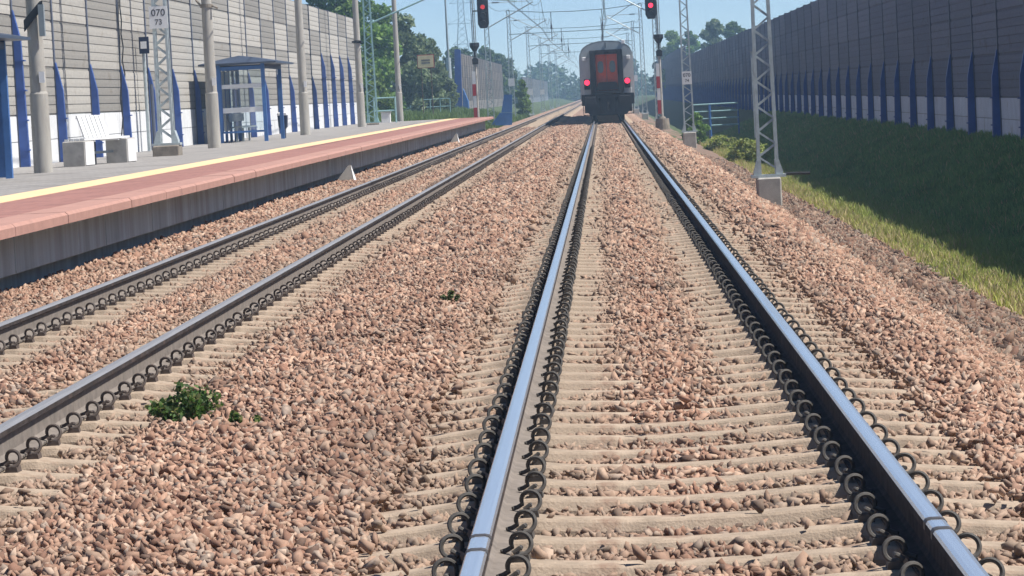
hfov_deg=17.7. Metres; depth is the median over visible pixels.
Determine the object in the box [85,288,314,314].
sleeper
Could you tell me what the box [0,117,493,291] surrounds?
platform
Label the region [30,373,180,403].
sleeper
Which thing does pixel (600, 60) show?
door leaf
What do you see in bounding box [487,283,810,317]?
sleeper
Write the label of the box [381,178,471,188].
sleeper
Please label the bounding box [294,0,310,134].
concrete pole
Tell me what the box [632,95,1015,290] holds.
terrain
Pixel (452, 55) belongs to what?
leafy tree
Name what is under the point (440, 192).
sleeper
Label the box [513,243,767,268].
sleeper
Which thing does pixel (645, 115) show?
catenary mast
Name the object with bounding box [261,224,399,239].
sleeper
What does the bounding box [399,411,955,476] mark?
sleeper
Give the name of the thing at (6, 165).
platform shelter
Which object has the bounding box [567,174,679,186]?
sleeper
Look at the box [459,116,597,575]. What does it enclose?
rail
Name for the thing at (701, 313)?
sleeper
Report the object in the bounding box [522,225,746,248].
sleeper
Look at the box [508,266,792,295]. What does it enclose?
sleeper
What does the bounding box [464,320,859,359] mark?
sleeper
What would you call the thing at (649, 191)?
sleeper
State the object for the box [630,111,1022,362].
path
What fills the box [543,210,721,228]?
sleeper
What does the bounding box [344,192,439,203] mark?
sleeper
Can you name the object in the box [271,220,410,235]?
sleeper
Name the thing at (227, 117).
platform shelter
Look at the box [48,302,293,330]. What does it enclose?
sleeper
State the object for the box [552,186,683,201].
sleeper
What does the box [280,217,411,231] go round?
sleeper
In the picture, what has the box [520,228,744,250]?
sleeper
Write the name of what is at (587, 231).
sleeper
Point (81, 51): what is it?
noise barrier
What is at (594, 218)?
sleeper
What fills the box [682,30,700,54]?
leafy tree
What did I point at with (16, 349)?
sleeper
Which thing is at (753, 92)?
cable post
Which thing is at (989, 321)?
path gravel
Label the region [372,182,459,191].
sleeper
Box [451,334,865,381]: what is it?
sleeper
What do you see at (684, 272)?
sleeper
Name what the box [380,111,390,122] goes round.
cabinet
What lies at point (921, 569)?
sleeper
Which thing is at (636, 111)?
catenary mast
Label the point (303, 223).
sleeper
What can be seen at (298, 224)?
sleeper
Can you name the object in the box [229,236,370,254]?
sleeper
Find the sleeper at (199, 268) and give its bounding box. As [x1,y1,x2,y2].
[191,251,365,271]
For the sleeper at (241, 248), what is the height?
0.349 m
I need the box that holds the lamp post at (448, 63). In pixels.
[444,0,451,86]
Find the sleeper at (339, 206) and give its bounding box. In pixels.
[336,196,447,208]
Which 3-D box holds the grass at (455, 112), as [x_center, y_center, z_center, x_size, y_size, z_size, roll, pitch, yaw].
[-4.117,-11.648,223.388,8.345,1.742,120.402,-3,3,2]
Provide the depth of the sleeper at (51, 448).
16.57 m
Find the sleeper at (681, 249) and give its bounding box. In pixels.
[515,235,758,259]
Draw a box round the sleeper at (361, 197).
[358,187,450,198]
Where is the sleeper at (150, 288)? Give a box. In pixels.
[143,270,342,292]
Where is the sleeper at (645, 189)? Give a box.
[555,180,692,194]
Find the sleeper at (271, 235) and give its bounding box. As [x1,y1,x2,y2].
[265,222,407,237]
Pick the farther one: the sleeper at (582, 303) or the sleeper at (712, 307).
the sleeper at (582, 303)
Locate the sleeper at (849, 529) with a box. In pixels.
[358,489,1023,564]
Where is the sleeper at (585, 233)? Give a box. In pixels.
[532,217,732,238]
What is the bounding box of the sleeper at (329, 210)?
[325,199,432,211]
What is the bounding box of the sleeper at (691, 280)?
[500,262,787,292]
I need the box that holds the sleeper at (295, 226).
[290,213,413,227]
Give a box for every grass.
[365,105,526,128]
[696,110,1023,317]
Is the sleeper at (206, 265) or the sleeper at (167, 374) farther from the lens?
the sleeper at (206, 265)
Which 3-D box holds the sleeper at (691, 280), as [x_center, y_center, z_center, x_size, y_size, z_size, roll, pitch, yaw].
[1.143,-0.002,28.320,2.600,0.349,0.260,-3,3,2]
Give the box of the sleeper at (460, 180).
[383,177,471,187]
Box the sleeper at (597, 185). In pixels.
[571,175,672,185]
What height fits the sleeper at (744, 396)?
0.349 m
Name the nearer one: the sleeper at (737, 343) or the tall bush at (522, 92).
the sleeper at (737, 343)
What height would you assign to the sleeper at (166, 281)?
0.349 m
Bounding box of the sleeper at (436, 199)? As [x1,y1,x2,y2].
[341,193,453,205]
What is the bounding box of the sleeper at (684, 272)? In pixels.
[504,255,766,284]
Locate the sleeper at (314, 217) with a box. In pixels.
[309,206,432,219]
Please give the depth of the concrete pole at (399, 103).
163.54 m
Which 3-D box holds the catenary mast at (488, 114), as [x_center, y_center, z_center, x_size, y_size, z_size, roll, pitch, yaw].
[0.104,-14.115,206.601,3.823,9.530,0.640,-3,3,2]
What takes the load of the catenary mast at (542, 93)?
on the terrain at (536, 107)
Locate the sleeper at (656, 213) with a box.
[538,202,720,220]
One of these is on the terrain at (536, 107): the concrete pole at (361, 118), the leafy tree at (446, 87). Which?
the leafy tree at (446, 87)
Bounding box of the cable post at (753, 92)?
[750,51,759,137]
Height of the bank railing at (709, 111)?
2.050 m
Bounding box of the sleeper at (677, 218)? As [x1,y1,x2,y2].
[541,208,718,227]
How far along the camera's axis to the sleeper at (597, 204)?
48.66 m
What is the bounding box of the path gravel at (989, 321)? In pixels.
[701,153,1023,369]
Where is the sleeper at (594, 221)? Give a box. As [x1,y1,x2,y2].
[537,207,712,226]
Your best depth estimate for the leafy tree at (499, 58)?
467.96 m
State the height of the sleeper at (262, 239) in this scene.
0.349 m
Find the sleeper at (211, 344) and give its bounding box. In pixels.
[0,329,256,361]
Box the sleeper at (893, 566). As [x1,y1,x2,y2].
[431,532,1023,575]
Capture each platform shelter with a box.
[0,33,29,178]
[198,56,293,142]
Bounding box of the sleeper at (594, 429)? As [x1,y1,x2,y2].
[421,387,923,442]
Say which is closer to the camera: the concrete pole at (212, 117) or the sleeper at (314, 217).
the sleeper at (314, 217)
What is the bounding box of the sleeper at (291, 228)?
[285,215,416,229]
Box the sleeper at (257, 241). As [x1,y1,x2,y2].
[251,227,391,244]
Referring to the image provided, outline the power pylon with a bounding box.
[449,0,474,50]
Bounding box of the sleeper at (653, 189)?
[562,181,693,195]
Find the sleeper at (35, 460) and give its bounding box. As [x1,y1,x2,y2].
[3,436,100,472]
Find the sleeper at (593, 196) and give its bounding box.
[558,184,681,198]
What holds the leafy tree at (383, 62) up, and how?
on the terrain at (536, 107)
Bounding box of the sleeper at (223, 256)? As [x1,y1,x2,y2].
[213,241,382,259]
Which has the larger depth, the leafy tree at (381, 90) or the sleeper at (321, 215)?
the leafy tree at (381, 90)
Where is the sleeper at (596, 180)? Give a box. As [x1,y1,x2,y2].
[562,170,679,182]
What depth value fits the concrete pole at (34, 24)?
59.02 m
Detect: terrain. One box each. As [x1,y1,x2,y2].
[488,98,574,114]
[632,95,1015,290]
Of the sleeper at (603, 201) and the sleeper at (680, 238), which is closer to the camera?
the sleeper at (680, 238)
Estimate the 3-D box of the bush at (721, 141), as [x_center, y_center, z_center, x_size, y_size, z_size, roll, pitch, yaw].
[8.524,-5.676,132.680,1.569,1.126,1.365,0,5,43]
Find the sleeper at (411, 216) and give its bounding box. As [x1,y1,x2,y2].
[300,209,426,222]
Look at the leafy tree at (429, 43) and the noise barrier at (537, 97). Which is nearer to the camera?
the leafy tree at (429, 43)
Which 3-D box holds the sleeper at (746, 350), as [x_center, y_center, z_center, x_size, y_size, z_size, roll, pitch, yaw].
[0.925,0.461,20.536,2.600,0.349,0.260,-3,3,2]
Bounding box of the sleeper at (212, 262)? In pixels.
[204,246,367,264]
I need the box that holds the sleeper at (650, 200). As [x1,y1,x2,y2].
[558,190,709,204]
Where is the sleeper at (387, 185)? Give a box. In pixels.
[385,176,470,186]
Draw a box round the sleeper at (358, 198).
[355,188,457,199]
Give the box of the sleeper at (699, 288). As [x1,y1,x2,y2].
[498,270,792,300]
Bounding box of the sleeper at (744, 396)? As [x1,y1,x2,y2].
[428,367,906,423]
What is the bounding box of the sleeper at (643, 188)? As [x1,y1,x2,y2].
[555,179,687,193]
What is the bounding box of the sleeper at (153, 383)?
[27,364,198,394]
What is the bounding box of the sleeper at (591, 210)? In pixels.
[551,196,702,212]
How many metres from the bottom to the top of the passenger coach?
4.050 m
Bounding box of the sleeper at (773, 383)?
[435,357,895,411]
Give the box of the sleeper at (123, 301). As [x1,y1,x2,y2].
[114,281,317,304]
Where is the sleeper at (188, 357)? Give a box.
[0,342,236,372]
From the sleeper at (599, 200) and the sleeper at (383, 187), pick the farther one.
the sleeper at (383, 187)
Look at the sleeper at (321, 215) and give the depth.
49.52 m
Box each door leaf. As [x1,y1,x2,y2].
[595,54,606,90]
[606,54,617,89]
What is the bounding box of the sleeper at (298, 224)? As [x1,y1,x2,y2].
[292,212,416,226]
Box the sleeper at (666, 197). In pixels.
[559,194,698,208]
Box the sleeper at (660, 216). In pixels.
[544,205,721,222]
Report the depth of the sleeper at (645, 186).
56.40 m
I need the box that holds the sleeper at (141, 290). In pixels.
[127,273,338,296]
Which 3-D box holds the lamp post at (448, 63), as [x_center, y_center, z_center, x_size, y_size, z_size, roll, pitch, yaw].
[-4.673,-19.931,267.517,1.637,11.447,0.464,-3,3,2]
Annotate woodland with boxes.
[505,58,654,100]
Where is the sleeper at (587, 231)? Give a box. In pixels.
[534,215,736,236]
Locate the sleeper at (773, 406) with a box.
[422,377,920,435]
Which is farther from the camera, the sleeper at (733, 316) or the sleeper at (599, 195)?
the sleeper at (599, 195)
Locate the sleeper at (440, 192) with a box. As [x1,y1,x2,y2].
[353,189,452,200]
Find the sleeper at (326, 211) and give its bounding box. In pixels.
[323,200,441,213]
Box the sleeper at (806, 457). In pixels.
[391,423,965,494]
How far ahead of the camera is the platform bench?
65.44 m
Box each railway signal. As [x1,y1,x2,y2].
[469,0,488,129]
[645,0,669,129]
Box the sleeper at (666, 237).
[535,223,744,244]
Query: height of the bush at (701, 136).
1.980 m
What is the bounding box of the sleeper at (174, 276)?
[167,260,344,281]
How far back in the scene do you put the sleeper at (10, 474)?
15.36 m
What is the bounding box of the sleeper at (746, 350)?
[454,327,866,373]
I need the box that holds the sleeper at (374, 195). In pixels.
[361,185,465,195]
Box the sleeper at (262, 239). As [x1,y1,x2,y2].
[256,226,399,241]
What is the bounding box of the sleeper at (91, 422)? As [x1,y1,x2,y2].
[67,400,150,431]
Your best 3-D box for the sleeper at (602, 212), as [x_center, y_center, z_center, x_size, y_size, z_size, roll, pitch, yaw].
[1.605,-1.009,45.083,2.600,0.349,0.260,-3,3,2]
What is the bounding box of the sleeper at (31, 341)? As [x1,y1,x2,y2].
[18,318,272,347]
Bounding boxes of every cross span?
[509,4,640,35]
[528,21,632,45]
[542,33,625,53]
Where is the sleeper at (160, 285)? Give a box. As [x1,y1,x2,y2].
[146,267,342,288]
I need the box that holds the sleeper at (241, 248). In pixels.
[235,234,387,251]
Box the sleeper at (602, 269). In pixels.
[513,249,767,274]
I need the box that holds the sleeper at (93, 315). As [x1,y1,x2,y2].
[82,293,299,319]
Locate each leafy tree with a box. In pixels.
[305,0,384,111]
[358,0,406,113]
[363,67,393,115]
[369,12,429,111]
[404,33,448,110]
[437,67,459,109]
[441,45,472,87]
[477,45,507,86]
[494,53,519,103]
[649,46,666,92]
[661,30,686,87]
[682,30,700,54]
[699,18,725,48]
[721,20,741,37]
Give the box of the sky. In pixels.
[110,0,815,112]
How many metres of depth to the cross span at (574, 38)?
386.91 m
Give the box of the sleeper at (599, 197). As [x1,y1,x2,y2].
[558,185,701,200]
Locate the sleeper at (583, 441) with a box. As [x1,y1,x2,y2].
[417,397,944,455]
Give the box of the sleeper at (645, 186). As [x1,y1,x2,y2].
[562,177,686,190]
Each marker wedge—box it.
[339,166,355,179]
[451,134,459,141]
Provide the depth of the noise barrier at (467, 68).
333.86 m
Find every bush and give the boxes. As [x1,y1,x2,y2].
[515,79,531,113]
[518,96,531,117]
[681,111,711,142]
[703,134,738,150]
[724,137,771,161]
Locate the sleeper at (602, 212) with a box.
[541,199,717,216]
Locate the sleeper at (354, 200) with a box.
[350,190,451,201]
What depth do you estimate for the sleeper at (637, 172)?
66.00 m
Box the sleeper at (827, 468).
[380,438,992,511]
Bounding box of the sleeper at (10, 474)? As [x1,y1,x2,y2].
[0,449,82,485]
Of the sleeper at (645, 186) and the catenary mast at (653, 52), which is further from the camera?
the catenary mast at (653, 52)
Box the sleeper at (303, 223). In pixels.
[298,210,425,224]
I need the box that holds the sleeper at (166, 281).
[159,263,346,284]
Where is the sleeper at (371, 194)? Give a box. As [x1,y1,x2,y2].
[365,184,455,194]
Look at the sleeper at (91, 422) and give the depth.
17.74 m
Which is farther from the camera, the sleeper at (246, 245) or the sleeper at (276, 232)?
the sleeper at (276, 232)
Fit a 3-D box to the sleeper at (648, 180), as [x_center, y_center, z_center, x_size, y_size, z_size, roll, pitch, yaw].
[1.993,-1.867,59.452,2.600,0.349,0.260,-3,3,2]
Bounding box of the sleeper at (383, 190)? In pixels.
[374,181,468,190]
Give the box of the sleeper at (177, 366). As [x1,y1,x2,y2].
[9,349,227,380]
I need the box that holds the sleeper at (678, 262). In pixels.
[518,246,760,271]
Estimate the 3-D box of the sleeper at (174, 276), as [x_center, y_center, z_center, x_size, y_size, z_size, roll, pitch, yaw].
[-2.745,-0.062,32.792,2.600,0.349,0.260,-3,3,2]
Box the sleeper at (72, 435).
[46,412,134,444]
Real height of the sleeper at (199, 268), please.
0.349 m
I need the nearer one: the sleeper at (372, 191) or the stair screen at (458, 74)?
the sleeper at (372, 191)
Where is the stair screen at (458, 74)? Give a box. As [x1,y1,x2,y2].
[444,49,468,109]
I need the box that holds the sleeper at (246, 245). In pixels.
[240,232,392,248]
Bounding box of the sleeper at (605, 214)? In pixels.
[542,200,714,218]
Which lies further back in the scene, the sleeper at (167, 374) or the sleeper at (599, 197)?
the sleeper at (599, 197)
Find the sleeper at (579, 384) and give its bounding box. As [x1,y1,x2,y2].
[445,348,892,396]
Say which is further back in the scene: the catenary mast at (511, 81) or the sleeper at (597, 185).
the catenary mast at (511, 81)
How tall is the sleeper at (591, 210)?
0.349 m
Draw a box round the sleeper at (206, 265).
[198,248,373,268]
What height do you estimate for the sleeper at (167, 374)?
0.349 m
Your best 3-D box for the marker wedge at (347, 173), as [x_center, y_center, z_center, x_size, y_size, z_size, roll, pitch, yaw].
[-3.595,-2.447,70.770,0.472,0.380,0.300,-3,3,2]
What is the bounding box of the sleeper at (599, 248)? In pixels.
[520,230,749,253]
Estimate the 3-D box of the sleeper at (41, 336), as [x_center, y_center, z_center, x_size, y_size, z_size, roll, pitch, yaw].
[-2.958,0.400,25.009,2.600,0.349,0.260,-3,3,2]
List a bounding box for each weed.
[144,380,223,421]
[228,409,261,422]
[440,290,460,301]
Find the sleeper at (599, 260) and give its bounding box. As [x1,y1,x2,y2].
[517,240,759,265]
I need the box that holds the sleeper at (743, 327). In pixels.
[485,308,838,344]
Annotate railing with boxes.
[373,97,396,121]
[406,98,450,111]
[693,102,739,137]
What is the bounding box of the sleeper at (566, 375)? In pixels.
[449,341,882,386]
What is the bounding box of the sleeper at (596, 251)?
[518,233,750,256]
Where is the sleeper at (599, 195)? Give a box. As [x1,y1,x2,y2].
[549,183,693,198]
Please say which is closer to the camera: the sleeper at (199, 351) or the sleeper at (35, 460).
the sleeper at (35, 460)
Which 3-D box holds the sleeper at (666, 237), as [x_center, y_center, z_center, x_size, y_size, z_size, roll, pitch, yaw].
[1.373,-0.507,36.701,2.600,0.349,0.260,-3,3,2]
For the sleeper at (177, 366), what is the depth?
21.36 m
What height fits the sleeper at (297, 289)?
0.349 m
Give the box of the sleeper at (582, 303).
[488,278,810,312]
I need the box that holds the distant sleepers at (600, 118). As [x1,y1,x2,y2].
[466,106,644,151]
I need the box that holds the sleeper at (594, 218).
[556,204,710,219]
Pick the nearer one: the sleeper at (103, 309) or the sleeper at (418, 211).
the sleeper at (103, 309)
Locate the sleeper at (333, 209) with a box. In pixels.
[329,198,442,210]
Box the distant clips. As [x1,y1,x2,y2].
[466,118,643,149]
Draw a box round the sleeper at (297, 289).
[118,277,332,300]
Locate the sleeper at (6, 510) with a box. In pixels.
[0,505,43,519]
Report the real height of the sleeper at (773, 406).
0.349 m
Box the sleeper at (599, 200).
[550,188,693,203]
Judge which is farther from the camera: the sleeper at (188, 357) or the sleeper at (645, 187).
the sleeper at (645, 187)
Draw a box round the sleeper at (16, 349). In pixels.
[4,324,265,354]
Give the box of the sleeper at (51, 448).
[25,424,108,458]
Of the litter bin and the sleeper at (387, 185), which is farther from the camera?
the litter bin
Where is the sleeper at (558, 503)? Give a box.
[373,452,1004,530]
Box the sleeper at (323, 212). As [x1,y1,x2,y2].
[319,202,427,215]
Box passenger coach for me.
[579,40,634,120]
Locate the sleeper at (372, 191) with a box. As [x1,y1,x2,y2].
[368,183,457,192]
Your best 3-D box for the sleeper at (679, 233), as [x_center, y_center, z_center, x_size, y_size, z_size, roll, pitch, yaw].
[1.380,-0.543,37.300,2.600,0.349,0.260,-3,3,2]
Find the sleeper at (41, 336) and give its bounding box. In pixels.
[23,312,280,341]
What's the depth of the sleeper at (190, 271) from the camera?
33.93 m
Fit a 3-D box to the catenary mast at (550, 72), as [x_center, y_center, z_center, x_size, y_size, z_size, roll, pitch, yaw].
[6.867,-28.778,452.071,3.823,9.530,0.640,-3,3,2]
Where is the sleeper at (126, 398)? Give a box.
[0,381,180,413]
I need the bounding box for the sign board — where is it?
[417,54,433,113]
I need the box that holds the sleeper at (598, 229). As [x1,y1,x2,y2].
[536,214,717,233]
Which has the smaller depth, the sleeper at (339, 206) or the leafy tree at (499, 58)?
the sleeper at (339, 206)
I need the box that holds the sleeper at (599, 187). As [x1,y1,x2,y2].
[561,176,674,189]
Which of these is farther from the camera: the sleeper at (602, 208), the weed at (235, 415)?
the sleeper at (602, 208)
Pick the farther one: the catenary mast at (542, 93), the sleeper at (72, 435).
the catenary mast at (542, 93)
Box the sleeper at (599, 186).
[564,176,685,188]
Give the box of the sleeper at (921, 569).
[899,557,1004,575]
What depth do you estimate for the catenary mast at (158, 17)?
73.94 m
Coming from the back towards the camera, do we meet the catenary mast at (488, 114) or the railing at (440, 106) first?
the railing at (440, 106)
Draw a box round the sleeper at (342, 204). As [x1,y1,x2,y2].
[339,195,447,206]
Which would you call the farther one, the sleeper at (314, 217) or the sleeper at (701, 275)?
the sleeper at (314, 217)
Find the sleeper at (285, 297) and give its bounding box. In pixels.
[97,284,322,309]
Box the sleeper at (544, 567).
[364,510,1023,575]
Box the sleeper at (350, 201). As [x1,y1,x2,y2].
[347,191,450,202]
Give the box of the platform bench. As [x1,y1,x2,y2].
[62,115,136,166]
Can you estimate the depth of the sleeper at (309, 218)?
47.74 m
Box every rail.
[0,100,580,348]
[0,104,581,471]
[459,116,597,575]
[618,115,988,575]
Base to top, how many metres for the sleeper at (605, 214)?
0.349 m
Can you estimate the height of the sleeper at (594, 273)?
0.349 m
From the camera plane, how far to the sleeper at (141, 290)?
30.34 m
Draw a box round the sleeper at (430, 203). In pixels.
[333,197,447,209]
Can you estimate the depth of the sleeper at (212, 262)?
35.73 m
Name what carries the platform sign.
on the platform
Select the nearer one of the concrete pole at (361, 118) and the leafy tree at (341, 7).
the concrete pole at (361, 118)
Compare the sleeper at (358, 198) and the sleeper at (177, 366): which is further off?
the sleeper at (358, 198)
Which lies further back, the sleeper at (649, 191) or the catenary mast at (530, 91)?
the catenary mast at (530, 91)
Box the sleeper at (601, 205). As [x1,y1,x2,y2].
[548,192,699,208]
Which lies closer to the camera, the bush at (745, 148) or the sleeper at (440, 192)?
the sleeper at (440, 192)
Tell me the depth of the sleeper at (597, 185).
58.23 m
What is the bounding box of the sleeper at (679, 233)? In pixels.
[520,221,742,246]
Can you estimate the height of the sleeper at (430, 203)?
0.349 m
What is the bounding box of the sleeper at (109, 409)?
[0,391,147,421]
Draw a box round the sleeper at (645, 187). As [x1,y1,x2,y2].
[562,178,689,191]
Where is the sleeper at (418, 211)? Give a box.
[313,204,433,217]
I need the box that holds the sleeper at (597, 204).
[550,191,707,207]
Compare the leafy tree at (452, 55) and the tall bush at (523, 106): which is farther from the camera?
the leafy tree at (452, 55)
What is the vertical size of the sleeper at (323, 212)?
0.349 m
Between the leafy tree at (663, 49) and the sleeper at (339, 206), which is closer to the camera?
the sleeper at (339, 206)
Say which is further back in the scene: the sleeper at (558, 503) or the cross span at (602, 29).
the cross span at (602, 29)
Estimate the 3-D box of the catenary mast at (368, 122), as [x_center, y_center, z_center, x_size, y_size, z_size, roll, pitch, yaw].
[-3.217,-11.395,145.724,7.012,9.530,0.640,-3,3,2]
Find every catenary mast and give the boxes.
[149,0,182,156]
[362,0,516,124]
[484,0,540,122]
[506,10,553,115]
[526,26,559,115]
[538,37,566,111]
[548,45,572,108]
[554,51,577,106]
[601,0,660,125]
[603,3,648,119]
[606,22,639,113]
[679,0,697,147]
[750,0,809,205]
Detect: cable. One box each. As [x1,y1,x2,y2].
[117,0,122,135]
[119,0,125,75]
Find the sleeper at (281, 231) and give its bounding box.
[276,218,413,233]
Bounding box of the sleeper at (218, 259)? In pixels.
[211,243,377,262]
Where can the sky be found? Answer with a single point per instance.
(429, 15)
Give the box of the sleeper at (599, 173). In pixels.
[568,164,663,175]
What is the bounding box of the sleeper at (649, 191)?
[561,182,692,196]
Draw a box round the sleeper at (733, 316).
[488,297,829,332]
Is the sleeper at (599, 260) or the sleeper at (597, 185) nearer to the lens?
the sleeper at (599, 260)
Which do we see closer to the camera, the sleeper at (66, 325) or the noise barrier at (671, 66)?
the sleeper at (66, 325)
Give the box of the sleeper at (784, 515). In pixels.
[369,470,1023,542]
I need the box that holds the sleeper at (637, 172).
[567,165,664,176]
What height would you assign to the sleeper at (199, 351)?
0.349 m
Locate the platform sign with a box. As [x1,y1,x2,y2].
[138,37,155,150]
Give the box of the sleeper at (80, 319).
[62,297,303,324]
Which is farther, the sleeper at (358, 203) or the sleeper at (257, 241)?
the sleeper at (358, 203)
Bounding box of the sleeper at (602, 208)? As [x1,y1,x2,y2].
[546,195,712,211]
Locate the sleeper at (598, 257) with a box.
[515,237,761,262]
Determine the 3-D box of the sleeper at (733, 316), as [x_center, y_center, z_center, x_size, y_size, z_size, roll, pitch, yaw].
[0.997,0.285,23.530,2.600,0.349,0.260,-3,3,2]
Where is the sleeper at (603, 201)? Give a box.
[549,189,698,204]
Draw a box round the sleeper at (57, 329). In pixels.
[46,307,288,334]
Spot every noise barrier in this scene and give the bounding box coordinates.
[0,0,357,167]
[461,53,503,108]
[521,77,547,102]
[655,45,685,101]
[684,0,1023,139]
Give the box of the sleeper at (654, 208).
[552,197,716,213]
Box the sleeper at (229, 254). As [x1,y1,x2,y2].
[222,239,382,256]
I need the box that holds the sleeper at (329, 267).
[176,257,355,277]
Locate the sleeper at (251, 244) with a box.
[246,230,396,246]
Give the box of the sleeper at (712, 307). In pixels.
[490,287,814,320]
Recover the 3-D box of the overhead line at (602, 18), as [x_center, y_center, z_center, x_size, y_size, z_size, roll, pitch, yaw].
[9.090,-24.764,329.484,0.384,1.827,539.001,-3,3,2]
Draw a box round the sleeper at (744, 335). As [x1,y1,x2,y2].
[470,314,851,353]
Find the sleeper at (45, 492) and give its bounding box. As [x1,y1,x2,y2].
[0,486,59,497]
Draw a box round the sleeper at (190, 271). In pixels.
[178,254,364,274]
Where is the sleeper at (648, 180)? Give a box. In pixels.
[572,173,680,183]
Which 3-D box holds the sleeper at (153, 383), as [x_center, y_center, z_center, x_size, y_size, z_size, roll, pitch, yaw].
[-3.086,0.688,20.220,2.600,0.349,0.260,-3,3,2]
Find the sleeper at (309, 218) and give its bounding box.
[305,208,426,220]
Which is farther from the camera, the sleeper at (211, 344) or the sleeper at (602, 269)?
the sleeper at (602, 269)
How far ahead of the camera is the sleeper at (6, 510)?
14.14 m
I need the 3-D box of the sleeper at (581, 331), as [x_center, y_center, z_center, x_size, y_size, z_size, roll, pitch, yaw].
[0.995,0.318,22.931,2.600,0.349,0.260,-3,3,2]
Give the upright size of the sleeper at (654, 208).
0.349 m
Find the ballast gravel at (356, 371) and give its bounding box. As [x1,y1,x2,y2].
[0,121,1023,575]
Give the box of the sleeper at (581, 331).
[474,302,832,339]
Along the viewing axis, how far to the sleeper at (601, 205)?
48.04 m
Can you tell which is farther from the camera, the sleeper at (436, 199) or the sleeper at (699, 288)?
the sleeper at (436, 199)
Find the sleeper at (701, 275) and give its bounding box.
[501,259,779,288]
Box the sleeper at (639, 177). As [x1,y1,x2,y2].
[570,169,676,180]
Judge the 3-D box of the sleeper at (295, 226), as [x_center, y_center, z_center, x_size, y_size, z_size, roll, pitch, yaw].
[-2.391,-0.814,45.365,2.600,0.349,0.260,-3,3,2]
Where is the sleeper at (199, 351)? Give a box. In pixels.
[0,336,246,368]
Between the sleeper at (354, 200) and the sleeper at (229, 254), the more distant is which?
the sleeper at (354, 200)
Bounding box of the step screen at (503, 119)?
[491,95,511,124]
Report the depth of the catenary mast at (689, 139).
126.42 m
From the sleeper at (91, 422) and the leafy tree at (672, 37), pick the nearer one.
the sleeper at (91, 422)
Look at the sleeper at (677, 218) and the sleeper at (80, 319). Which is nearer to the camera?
the sleeper at (80, 319)
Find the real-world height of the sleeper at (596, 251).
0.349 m
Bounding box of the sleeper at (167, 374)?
[61,356,217,383]
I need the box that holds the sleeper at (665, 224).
[539,212,723,232]
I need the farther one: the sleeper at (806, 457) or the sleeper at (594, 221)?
the sleeper at (594, 221)
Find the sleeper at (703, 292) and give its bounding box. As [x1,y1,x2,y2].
[487,273,799,308]
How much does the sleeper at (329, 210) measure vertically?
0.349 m
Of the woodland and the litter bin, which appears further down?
the litter bin
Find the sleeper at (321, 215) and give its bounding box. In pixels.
[317,203,434,216]
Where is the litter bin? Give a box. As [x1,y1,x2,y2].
[277,112,287,137]
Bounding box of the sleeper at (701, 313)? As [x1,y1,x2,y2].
[494,292,821,324]
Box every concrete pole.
[23,0,52,172]
[195,0,220,147]
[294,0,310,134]
[352,0,365,126]
[391,0,403,121]
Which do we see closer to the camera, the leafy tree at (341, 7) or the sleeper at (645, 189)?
the sleeper at (645, 189)
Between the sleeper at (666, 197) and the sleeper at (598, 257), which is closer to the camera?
the sleeper at (598, 257)
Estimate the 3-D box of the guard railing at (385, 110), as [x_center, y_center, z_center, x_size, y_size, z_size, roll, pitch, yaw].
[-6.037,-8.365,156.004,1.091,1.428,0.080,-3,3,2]
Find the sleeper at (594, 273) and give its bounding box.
[506,252,771,281]
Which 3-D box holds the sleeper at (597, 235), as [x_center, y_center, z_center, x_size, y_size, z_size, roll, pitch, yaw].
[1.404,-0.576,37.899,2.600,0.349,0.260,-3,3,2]
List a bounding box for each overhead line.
[507,0,578,68]
[600,0,606,39]
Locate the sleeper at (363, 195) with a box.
[360,186,458,197]
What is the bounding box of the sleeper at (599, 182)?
[563,172,678,184]
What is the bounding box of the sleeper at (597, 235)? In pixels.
[524,219,728,241]

